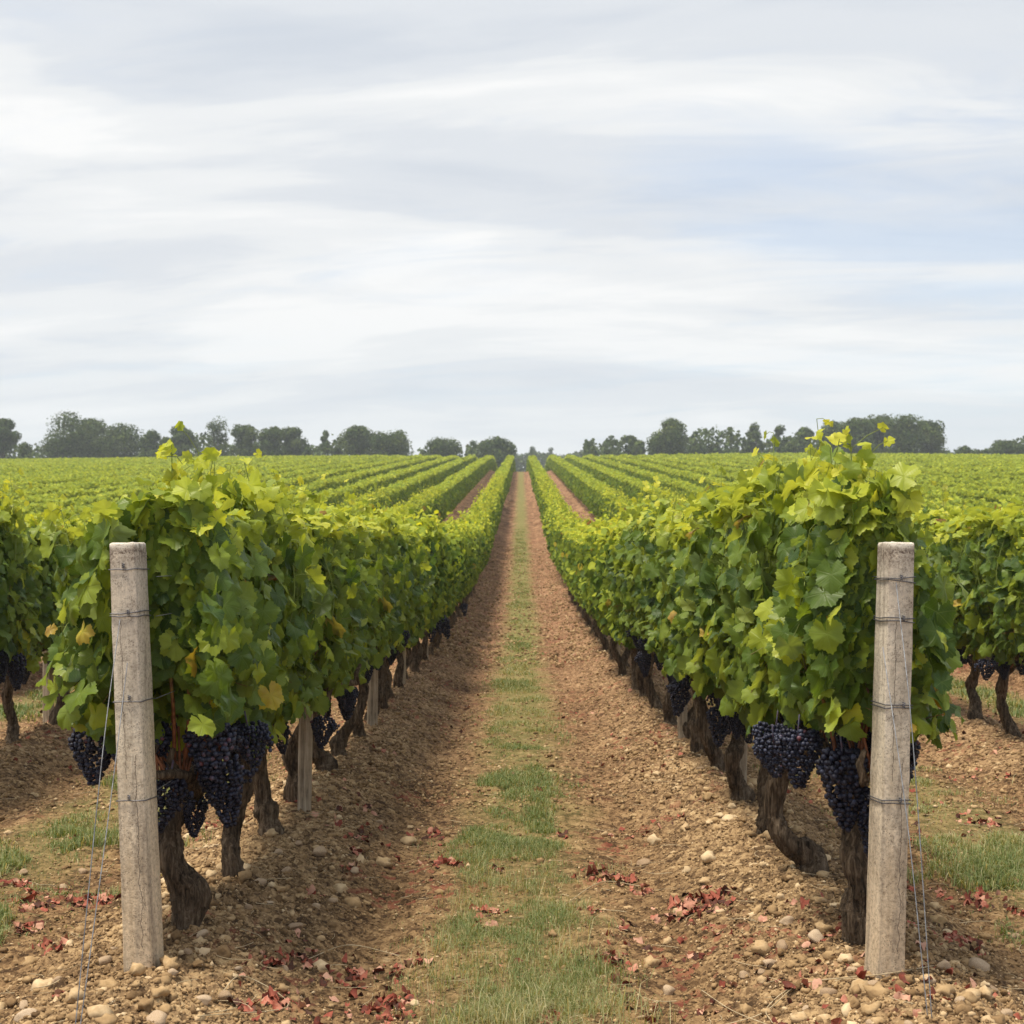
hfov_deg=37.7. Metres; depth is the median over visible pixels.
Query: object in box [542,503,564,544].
grapevine
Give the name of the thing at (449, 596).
grapevine
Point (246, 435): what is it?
broadleaf tree
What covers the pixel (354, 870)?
stone
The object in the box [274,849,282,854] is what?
stone
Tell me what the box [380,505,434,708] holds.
grapevine
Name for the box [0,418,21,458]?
broadleaf tree
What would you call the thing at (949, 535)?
grapevine
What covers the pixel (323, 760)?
grapevine
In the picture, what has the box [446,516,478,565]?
grapevine
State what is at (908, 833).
anchor wire
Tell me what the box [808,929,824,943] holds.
stone
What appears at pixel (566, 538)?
grapevine
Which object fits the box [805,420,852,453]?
broadleaf tree
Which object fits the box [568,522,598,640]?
grapevine
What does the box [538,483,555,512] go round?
grapevine
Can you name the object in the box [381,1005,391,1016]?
fallen leaf
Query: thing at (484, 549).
grapevine
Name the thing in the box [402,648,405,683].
wooden stake
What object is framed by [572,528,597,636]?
grapevine
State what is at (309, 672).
grapevine
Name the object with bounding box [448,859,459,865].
fallen leaf
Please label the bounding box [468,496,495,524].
grapevine
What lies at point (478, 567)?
grapevine
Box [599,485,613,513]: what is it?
grapevine
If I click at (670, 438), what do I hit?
broadleaf tree
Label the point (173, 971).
stone
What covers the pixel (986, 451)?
shrub
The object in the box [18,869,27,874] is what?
stone
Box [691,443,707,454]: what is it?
shrub
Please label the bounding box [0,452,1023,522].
vine rows
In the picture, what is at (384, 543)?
grapevine
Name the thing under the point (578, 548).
grapevine
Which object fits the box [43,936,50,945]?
fallen leaf
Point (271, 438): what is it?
broadleaf tree
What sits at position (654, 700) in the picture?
grapevine
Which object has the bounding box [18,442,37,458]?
shrub
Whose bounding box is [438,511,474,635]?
grapevine
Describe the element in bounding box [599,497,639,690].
grapevine
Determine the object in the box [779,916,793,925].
stone
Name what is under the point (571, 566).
grapevine
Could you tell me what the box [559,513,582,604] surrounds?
grapevine
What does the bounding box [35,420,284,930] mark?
grapevine
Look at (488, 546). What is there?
grapevine
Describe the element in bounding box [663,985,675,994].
stone
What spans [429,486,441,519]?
grapevine
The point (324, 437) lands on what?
slender tree
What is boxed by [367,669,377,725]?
wooden stake
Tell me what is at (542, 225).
sky
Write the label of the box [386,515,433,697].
grapevine
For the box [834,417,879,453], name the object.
broadleaf tree
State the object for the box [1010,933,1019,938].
stone
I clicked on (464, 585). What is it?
grapevine
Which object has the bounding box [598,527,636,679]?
grapevine
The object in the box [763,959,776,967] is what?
stone
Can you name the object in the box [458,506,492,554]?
grapevine
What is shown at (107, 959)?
stone
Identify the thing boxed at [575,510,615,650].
grapevine
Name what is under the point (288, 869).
stone
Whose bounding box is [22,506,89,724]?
grapevine
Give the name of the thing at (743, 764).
wooden stake
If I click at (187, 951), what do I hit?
stone
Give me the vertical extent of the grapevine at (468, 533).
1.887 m
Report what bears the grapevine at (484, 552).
on the ground at (520, 512)
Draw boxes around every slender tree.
[194,416,229,455]
[319,430,332,454]
[525,446,537,461]
[743,422,765,452]
[770,424,788,452]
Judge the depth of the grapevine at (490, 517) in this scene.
40.70 m
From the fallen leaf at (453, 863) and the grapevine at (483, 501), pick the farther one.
the grapevine at (483, 501)
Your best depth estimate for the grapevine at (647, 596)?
9.88 m
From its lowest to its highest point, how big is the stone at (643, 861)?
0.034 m
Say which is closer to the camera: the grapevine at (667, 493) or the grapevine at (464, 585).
the grapevine at (464, 585)
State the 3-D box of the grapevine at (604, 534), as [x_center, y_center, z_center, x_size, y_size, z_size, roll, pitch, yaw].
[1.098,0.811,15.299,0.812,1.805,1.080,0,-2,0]
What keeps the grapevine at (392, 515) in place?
on the ground at (520, 512)
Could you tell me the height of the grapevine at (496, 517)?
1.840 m
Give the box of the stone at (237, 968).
[234,966,242,970]
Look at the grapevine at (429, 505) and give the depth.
48.86 m
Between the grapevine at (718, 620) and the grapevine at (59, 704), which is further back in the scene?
the grapevine at (59, 704)
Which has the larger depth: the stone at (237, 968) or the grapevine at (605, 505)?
the grapevine at (605, 505)
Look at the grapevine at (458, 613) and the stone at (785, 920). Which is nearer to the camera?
the stone at (785, 920)
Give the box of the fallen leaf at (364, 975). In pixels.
[360,970,367,979]
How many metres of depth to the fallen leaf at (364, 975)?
4.94 m
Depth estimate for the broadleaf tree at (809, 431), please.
249.20 m
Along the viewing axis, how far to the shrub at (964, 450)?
239.23 m
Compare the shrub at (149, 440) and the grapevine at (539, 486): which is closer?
the grapevine at (539, 486)
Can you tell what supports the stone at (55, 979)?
on the ground at (520, 512)
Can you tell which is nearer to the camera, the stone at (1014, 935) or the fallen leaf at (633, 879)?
the stone at (1014, 935)
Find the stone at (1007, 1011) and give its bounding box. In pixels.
[1000,1009,1012,1016]
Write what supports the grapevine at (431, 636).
on the ground at (520, 512)
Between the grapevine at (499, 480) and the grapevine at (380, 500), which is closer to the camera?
the grapevine at (380, 500)
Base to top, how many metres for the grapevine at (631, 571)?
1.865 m
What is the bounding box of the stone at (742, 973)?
[739,970,749,978]
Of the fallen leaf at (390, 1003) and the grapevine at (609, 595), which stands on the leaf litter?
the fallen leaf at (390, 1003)
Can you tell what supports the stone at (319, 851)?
on the ground at (520, 512)
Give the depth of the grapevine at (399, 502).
41.77 m
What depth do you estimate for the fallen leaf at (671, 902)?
5.78 m
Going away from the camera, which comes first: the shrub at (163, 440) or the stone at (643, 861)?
the stone at (643, 861)
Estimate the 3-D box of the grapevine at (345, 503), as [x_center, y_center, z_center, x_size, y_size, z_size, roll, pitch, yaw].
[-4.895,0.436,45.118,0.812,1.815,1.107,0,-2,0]
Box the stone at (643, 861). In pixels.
[636,858,650,865]
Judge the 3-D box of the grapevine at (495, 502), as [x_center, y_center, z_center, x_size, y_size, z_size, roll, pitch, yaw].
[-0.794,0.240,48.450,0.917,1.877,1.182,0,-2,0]
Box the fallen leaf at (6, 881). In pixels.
[0,878,13,883]
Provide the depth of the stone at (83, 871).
6.46 m
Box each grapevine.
[0,468,41,690]
[0,493,73,743]
[20,496,28,508]
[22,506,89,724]
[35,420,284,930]
[168,449,331,877]
[207,467,360,835]
[281,485,382,801]
[296,487,402,756]
[297,474,388,771]
[331,500,408,736]
[340,499,355,506]
[343,478,414,720]
[361,492,377,507]
[364,488,383,508]
[372,485,392,499]
[372,488,391,507]
[374,489,392,509]
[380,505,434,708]
[386,504,439,687]
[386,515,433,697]
[396,498,420,520]
[396,501,416,520]
[401,496,453,672]
[404,498,424,517]
[404,504,449,665]
[406,506,451,678]
[408,494,427,518]
[410,491,432,517]
[411,492,427,513]
[412,491,432,516]
[414,491,435,512]
[421,484,439,515]
[421,490,438,515]
[421,513,460,659]
[426,488,444,518]
[428,483,444,519]
[428,516,458,655]
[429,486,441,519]
[433,513,463,648]
[437,523,465,611]
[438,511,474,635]
[443,522,478,619]
[444,511,476,617]
[446,512,477,624]
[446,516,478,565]
[449,516,476,627]
[452,513,481,612]
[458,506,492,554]
[458,514,483,603]
[459,511,490,567]
[459,511,491,557]
[463,519,487,593]
[464,515,481,600]
[464,515,485,573]
[464,517,487,595]
[466,509,494,574]
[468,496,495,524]
[470,499,495,539]
[472,514,490,584]
[473,495,497,537]
[473,502,495,543]
[473,515,491,588]
[474,492,497,525]
[474,506,493,548]
[477,491,501,527]
[478,484,497,496]
[480,498,498,533]
[481,489,501,522]
[481,491,500,512]
[485,483,503,511]
[491,477,507,498]
[493,475,506,498]
[534,477,549,503]
[536,478,554,505]
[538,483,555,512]
[538,488,560,521]
[539,485,559,503]
[541,492,564,522]
[542,492,565,517]
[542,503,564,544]
[542,506,568,549]
[544,494,567,511]
[545,500,573,529]
[545,501,563,523]
[546,508,575,536]
[546,512,569,577]
[550,511,573,581]
[550,512,582,570]
[552,505,569,517]
[552,509,583,594]
[557,515,571,598]
[558,517,578,602]
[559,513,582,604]
[559,516,585,611]
[561,515,582,608]
[563,520,587,617]
[564,515,599,614]
[564,518,596,631]
[565,518,589,620]
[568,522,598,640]
[568,533,590,626]
[569,520,608,644]
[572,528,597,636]
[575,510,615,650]
[575,511,600,627]
[579,502,625,674]
[587,501,625,659]
[587,507,625,653]
[597,487,614,520]
[597,495,654,696]
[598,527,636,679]
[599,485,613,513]
[599,488,607,520]
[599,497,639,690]
[599,512,630,666]
[602,486,621,511]
[604,486,626,512]
[607,487,625,518]
[607,493,623,519]
[608,480,674,708]
[609,492,628,516]
[611,494,628,517]
[615,497,630,520]
[618,475,689,724]
[630,502,692,738]
[640,488,703,752]
[651,487,667,502]
[657,486,680,506]
[659,500,724,771]
[664,487,683,503]
[667,491,686,504]
[672,453,773,801]
[689,461,824,834]
[719,418,868,876]
[741,422,967,945]
[911,481,981,707]
[926,500,1006,719]
[950,498,1023,737]
[984,499,1005,661]
[991,511,1023,674]
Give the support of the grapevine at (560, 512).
on the ground at (520, 512)
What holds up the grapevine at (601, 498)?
on the ground at (520, 512)
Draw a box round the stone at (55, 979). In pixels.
[52,976,61,982]
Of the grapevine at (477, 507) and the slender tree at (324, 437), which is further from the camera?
the slender tree at (324, 437)
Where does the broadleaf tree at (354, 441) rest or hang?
on the ground at (520, 512)
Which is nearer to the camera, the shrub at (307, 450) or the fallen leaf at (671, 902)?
the fallen leaf at (671, 902)
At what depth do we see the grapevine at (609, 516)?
50.50 m
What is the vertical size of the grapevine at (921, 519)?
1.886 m
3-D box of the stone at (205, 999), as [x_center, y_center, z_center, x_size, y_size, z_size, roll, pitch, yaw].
[-0.867,1.367,4.202,0.051,0.027,0.038,1,-2,-30]
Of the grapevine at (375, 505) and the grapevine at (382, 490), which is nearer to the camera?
the grapevine at (375, 505)
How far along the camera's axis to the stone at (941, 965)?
4.57 m
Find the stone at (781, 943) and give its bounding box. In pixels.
[776,939,787,949]
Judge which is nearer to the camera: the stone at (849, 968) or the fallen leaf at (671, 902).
the stone at (849, 968)
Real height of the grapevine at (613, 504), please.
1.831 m
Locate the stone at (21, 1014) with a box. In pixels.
[14,1008,36,1022]
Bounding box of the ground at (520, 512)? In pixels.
[0,470,1023,1023]
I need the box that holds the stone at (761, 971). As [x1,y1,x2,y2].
[757,968,764,973]
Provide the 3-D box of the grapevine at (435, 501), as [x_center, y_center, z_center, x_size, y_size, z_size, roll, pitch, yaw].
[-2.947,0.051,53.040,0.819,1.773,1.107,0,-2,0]
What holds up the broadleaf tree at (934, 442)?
on the ground at (520, 512)
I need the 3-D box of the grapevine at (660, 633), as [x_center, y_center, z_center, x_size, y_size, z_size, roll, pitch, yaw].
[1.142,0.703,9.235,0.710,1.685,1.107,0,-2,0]
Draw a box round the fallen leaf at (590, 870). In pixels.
[586,863,598,875]
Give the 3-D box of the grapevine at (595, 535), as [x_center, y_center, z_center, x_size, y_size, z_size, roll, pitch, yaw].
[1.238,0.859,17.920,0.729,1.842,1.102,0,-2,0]
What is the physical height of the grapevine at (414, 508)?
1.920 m
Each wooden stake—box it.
[43,650,53,722]
[297,705,312,810]
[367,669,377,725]
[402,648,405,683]
[677,682,687,738]
[740,741,746,782]
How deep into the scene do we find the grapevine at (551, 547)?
35.48 m
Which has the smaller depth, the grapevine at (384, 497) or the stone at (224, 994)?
the stone at (224, 994)
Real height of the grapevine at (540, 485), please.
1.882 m
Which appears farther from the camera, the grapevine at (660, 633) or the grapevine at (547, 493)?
the grapevine at (547, 493)
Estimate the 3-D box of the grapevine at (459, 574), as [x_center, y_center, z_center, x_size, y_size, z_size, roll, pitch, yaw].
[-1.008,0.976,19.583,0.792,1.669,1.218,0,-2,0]
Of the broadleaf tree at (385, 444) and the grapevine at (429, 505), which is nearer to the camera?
the grapevine at (429, 505)
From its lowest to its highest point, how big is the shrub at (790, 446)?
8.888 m
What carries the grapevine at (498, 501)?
on the ground at (520, 512)
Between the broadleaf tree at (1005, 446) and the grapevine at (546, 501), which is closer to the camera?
the grapevine at (546, 501)
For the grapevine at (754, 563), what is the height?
1.884 m
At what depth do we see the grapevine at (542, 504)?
52.64 m
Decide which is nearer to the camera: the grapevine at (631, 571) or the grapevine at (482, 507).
the grapevine at (631, 571)
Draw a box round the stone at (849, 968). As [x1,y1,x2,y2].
[846,966,856,970]
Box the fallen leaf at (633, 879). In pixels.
[629,872,635,883]
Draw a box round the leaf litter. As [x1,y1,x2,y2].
[0,610,1023,1023]
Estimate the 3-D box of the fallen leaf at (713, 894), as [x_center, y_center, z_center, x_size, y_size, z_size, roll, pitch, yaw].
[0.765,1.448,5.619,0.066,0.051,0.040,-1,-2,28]
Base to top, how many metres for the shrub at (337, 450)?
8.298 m
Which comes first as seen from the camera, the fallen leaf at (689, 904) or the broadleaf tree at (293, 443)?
the fallen leaf at (689, 904)
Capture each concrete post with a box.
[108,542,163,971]
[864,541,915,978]
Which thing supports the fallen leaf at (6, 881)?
on the ground at (520, 512)
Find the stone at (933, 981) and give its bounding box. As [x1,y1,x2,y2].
[924,976,935,983]
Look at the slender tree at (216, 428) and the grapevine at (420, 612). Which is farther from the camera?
the slender tree at (216, 428)
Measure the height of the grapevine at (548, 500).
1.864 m
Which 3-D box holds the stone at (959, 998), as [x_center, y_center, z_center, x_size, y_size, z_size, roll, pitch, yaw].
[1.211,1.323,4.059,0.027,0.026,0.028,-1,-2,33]
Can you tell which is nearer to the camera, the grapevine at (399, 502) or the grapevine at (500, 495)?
the grapevine at (399, 502)
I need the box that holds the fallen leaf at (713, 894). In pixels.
[710,890,722,900]
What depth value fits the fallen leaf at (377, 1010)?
4.54 m
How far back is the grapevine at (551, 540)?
34.50 m
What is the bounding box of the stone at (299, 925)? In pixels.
[288,922,302,928]
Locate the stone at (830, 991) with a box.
[820,987,837,995]
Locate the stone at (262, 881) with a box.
[254,878,266,885]
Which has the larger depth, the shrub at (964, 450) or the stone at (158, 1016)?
the shrub at (964, 450)
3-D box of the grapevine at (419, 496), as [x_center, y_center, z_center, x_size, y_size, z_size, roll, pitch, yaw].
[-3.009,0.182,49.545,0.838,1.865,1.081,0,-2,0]
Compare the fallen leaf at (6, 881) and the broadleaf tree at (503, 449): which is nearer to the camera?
the fallen leaf at (6, 881)
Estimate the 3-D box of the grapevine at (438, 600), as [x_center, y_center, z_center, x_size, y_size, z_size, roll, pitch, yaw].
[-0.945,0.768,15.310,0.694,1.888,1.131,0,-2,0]
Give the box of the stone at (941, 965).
[937,960,950,969]
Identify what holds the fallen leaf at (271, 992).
on the leaf litter
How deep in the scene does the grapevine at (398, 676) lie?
13.51 m
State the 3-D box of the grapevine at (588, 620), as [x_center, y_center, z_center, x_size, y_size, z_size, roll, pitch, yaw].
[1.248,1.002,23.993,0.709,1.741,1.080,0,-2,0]
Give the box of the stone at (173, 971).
[168,968,178,975]
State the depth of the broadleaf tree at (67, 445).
235.64 m
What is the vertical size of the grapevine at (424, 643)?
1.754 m
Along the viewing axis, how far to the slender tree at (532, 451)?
380.11 m
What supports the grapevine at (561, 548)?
on the ground at (520, 512)
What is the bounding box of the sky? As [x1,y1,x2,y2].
[0,0,1023,469]
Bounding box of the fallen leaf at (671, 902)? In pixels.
[667,895,681,909]
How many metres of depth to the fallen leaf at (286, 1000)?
4.45 m
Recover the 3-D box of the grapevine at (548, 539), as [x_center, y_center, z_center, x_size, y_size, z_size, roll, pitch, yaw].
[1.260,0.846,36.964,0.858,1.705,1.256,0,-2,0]
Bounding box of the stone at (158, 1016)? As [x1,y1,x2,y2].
[146,1010,166,1023]
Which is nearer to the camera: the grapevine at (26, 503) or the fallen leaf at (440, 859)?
the fallen leaf at (440, 859)
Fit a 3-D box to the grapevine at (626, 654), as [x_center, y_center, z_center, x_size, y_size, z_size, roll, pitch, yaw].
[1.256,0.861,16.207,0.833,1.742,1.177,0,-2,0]
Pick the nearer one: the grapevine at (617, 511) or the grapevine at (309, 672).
the grapevine at (309, 672)
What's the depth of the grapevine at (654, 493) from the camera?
55.38 m
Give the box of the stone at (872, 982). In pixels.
[867,980,876,984]
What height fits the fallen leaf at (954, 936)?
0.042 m
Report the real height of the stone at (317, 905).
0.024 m
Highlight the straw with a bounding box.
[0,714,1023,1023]
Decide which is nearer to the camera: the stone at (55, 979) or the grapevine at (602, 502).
the stone at (55, 979)
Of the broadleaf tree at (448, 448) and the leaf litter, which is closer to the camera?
the leaf litter
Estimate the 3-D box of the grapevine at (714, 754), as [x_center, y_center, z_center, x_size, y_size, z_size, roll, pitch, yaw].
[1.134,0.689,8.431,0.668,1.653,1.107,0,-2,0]
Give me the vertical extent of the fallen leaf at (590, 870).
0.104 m
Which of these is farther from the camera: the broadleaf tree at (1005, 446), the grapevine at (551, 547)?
the broadleaf tree at (1005, 446)
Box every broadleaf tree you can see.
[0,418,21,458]
[37,409,98,457]
[73,418,108,457]
[87,423,144,457]
[169,426,195,456]
[229,424,258,455]
[252,426,285,455]
[281,426,308,455]
[337,425,374,455]
[364,429,413,455]
[425,436,461,456]
[479,436,516,467]
[623,435,645,454]
[645,417,689,454]
[708,443,720,453]
[796,426,814,452]
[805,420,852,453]
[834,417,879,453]
[864,414,893,452]
[880,413,932,453]
[918,419,947,453]
[990,439,1015,454]
[1014,443,1023,453]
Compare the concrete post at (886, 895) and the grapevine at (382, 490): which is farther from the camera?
the grapevine at (382, 490)
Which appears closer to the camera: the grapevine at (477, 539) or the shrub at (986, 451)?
the grapevine at (477, 539)
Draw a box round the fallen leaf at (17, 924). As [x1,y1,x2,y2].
[13,921,23,928]
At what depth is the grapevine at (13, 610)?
9.22 m
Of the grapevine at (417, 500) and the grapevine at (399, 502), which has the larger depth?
the grapevine at (417, 500)
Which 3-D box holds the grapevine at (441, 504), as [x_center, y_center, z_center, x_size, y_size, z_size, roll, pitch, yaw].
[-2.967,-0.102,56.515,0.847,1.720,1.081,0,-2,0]
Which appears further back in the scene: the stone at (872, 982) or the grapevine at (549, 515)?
the grapevine at (549, 515)
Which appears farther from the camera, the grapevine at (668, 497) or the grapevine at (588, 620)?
the grapevine at (668, 497)
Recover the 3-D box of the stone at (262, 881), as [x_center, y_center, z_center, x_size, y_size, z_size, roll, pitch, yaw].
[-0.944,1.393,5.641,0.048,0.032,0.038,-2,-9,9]
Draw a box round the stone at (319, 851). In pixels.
[313,846,326,856]
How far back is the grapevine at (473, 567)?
24.89 m
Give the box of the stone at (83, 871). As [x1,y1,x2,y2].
[78,868,88,873]
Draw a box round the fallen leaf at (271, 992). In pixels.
[269,986,278,1001]
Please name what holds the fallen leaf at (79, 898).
on the ground at (520, 512)
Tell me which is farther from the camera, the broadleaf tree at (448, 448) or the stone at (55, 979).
the broadleaf tree at (448, 448)
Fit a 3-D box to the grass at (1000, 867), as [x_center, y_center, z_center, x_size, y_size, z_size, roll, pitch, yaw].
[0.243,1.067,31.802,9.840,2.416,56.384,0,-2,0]
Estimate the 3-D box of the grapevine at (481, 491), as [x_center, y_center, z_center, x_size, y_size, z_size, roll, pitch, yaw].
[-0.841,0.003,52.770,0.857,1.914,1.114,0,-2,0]
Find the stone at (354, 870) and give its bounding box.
[350,867,358,873]
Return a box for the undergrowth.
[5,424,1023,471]
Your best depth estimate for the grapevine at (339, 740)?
9.27 m
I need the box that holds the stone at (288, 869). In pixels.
[281,866,291,871]
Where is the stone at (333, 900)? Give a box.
[327,898,337,902]
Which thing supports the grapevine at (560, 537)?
on the ground at (520, 512)
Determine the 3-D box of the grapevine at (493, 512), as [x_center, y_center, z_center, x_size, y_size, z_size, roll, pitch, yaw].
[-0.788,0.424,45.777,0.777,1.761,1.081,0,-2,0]
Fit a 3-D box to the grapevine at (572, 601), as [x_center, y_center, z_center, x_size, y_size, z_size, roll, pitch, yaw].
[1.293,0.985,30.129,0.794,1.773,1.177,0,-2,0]
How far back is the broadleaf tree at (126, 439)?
239.48 m
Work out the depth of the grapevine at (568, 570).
24.84 m
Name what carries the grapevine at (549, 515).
on the ground at (520, 512)
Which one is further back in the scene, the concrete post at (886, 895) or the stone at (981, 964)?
the stone at (981, 964)
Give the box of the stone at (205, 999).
[195,994,211,1005]
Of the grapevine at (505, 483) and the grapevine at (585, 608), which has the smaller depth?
the grapevine at (585, 608)
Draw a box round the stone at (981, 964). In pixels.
[968,957,989,971]
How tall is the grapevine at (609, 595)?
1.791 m
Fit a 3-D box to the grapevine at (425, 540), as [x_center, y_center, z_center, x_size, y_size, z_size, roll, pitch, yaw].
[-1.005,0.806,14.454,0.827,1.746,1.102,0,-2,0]
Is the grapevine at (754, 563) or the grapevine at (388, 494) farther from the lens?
the grapevine at (388, 494)
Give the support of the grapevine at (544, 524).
on the ground at (520, 512)
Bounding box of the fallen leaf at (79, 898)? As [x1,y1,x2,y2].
[73,896,82,901]
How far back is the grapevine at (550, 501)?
45.45 m
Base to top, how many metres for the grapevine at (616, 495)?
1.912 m
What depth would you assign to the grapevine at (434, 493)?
53.72 m
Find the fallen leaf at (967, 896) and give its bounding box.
[964,891,972,902]
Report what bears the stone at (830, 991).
on the ground at (520, 512)
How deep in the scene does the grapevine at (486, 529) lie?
34.61 m
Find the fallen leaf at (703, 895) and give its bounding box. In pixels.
[698,890,709,899]
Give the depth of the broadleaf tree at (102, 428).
243.78 m
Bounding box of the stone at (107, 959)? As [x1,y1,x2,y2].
[98,955,111,964]
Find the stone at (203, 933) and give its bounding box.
[196,929,208,937]
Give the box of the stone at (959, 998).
[954,996,964,1001]
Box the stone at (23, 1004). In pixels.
[19,1000,27,1009]
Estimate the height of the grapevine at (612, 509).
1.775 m
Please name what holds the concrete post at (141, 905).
on the ground at (520, 512)
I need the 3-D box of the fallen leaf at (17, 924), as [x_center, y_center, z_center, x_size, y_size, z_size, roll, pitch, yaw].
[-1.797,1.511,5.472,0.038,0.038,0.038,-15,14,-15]
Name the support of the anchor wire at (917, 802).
attached to the concrete post at (886, 895)
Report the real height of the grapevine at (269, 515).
1.705 m
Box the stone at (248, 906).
[244,904,252,908]
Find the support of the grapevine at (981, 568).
on the ground at (520, 512)
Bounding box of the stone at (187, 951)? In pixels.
[184,948,191,954]
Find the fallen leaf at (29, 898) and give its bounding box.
[15,893,35,903]
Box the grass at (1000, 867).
[0,527,1023,1023]
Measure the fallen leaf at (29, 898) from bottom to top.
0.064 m
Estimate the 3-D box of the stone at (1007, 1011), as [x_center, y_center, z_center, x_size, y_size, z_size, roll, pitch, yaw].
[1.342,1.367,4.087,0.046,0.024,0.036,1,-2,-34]
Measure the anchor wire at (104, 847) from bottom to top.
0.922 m
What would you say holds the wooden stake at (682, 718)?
on the ground at (520, 512)
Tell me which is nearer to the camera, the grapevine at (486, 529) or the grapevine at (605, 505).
the grapevine at (486, 529)
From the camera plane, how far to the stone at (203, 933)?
4.84 m
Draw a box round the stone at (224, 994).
[218,990,233,1001]
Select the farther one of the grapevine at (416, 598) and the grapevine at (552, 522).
the grapevine at (552, 522)
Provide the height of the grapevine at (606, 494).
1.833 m
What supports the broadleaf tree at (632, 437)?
on the ground at (520, 512)
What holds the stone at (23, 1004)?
on the ground at (520, 512)
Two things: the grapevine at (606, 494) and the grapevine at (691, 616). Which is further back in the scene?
the grapevine at (606, 494)
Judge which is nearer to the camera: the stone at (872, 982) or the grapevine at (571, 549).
the stone at (872, 982)
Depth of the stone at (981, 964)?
4.76 m
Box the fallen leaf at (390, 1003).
[386,1001,395,1006]
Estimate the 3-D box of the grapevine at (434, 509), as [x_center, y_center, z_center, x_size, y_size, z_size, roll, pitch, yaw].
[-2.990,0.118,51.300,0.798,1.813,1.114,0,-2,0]
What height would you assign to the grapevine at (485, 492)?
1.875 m
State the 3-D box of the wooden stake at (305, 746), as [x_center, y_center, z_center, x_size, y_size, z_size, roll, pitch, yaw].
[-1.000,0.856,7.295,0.068,1.373,0.062,1,-2,-6]
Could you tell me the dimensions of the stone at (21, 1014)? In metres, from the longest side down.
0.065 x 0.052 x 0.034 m
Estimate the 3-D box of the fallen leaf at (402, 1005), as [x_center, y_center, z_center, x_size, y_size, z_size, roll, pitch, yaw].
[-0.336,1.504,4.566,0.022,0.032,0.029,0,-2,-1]
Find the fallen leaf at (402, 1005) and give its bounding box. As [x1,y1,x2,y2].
[398,1000,405,1008]
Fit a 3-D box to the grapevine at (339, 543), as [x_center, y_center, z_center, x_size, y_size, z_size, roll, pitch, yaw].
[-1.046,0.678,7.522,0.723,1.669,1.124,0,-2,0]
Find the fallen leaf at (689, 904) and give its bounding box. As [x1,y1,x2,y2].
[683,897,694,909]
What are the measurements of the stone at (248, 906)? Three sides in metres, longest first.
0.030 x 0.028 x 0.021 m
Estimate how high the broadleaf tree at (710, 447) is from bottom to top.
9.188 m
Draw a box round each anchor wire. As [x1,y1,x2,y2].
[75,619,119,1023]
[80,663,127,1023]
[882,647,927,1014]
[896,582,931,1016]
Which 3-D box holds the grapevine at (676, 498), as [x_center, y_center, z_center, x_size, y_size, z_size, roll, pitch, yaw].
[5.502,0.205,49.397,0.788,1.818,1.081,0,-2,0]
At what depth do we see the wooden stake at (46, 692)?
10.97 m
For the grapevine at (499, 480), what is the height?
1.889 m
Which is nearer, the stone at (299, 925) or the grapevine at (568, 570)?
the stone at (299, 925)
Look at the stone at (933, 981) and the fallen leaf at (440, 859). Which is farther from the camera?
the fallen leaf at (440, 859)
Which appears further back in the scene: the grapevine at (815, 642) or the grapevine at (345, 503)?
the grapevine at (345, 503)
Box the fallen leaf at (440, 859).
[438,853,443,863]
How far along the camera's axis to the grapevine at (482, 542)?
30.88 m
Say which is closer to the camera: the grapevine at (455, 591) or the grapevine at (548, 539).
the grapevine at (455, 591)
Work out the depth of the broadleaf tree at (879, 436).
242.86 m
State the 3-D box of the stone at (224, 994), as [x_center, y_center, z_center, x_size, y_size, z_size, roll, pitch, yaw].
[-0.821,1.389,4.302,0.044,0.034,0.038,0,-2,-13]
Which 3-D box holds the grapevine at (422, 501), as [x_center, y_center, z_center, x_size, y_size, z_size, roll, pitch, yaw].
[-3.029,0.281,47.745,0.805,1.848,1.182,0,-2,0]
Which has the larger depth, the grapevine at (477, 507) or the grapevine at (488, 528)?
the grapevine at (477, 507)
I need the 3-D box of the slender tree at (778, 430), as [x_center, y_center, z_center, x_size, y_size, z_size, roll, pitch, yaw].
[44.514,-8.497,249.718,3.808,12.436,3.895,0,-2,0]
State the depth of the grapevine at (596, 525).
17.03 m
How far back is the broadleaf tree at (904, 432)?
236.49 m
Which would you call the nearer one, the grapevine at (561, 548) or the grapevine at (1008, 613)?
the grapevine at (1008, 613)
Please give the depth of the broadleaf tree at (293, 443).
243.74 m
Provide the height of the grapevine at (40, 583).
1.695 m
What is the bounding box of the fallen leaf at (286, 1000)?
[281,997,289,1005]
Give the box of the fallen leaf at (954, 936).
[949,932,963,942]
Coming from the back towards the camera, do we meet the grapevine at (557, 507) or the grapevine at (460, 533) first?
the grapevine at (557, 507)
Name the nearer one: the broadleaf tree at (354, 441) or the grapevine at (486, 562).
the grapevine at (486, 562)
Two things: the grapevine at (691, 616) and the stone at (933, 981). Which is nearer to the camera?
the stone at (933, 981)
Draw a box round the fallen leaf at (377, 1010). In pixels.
[367,1003,382,1012]
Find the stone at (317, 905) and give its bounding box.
[312,903,320,908]
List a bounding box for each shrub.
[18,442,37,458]
[137,429,161,456]
[147,436,175,456]
[301,446,311,455]
[333,446,341,454]
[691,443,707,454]
[721,448,740,453]
[781,441,797,452]
[955,445,971,453]
[981,448,990,453]
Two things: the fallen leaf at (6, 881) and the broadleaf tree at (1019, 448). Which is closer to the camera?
the fallen leaf at (6, 881)
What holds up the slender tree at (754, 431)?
on the ground at (520, 512)
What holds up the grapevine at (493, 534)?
on the ground at (520, 512)

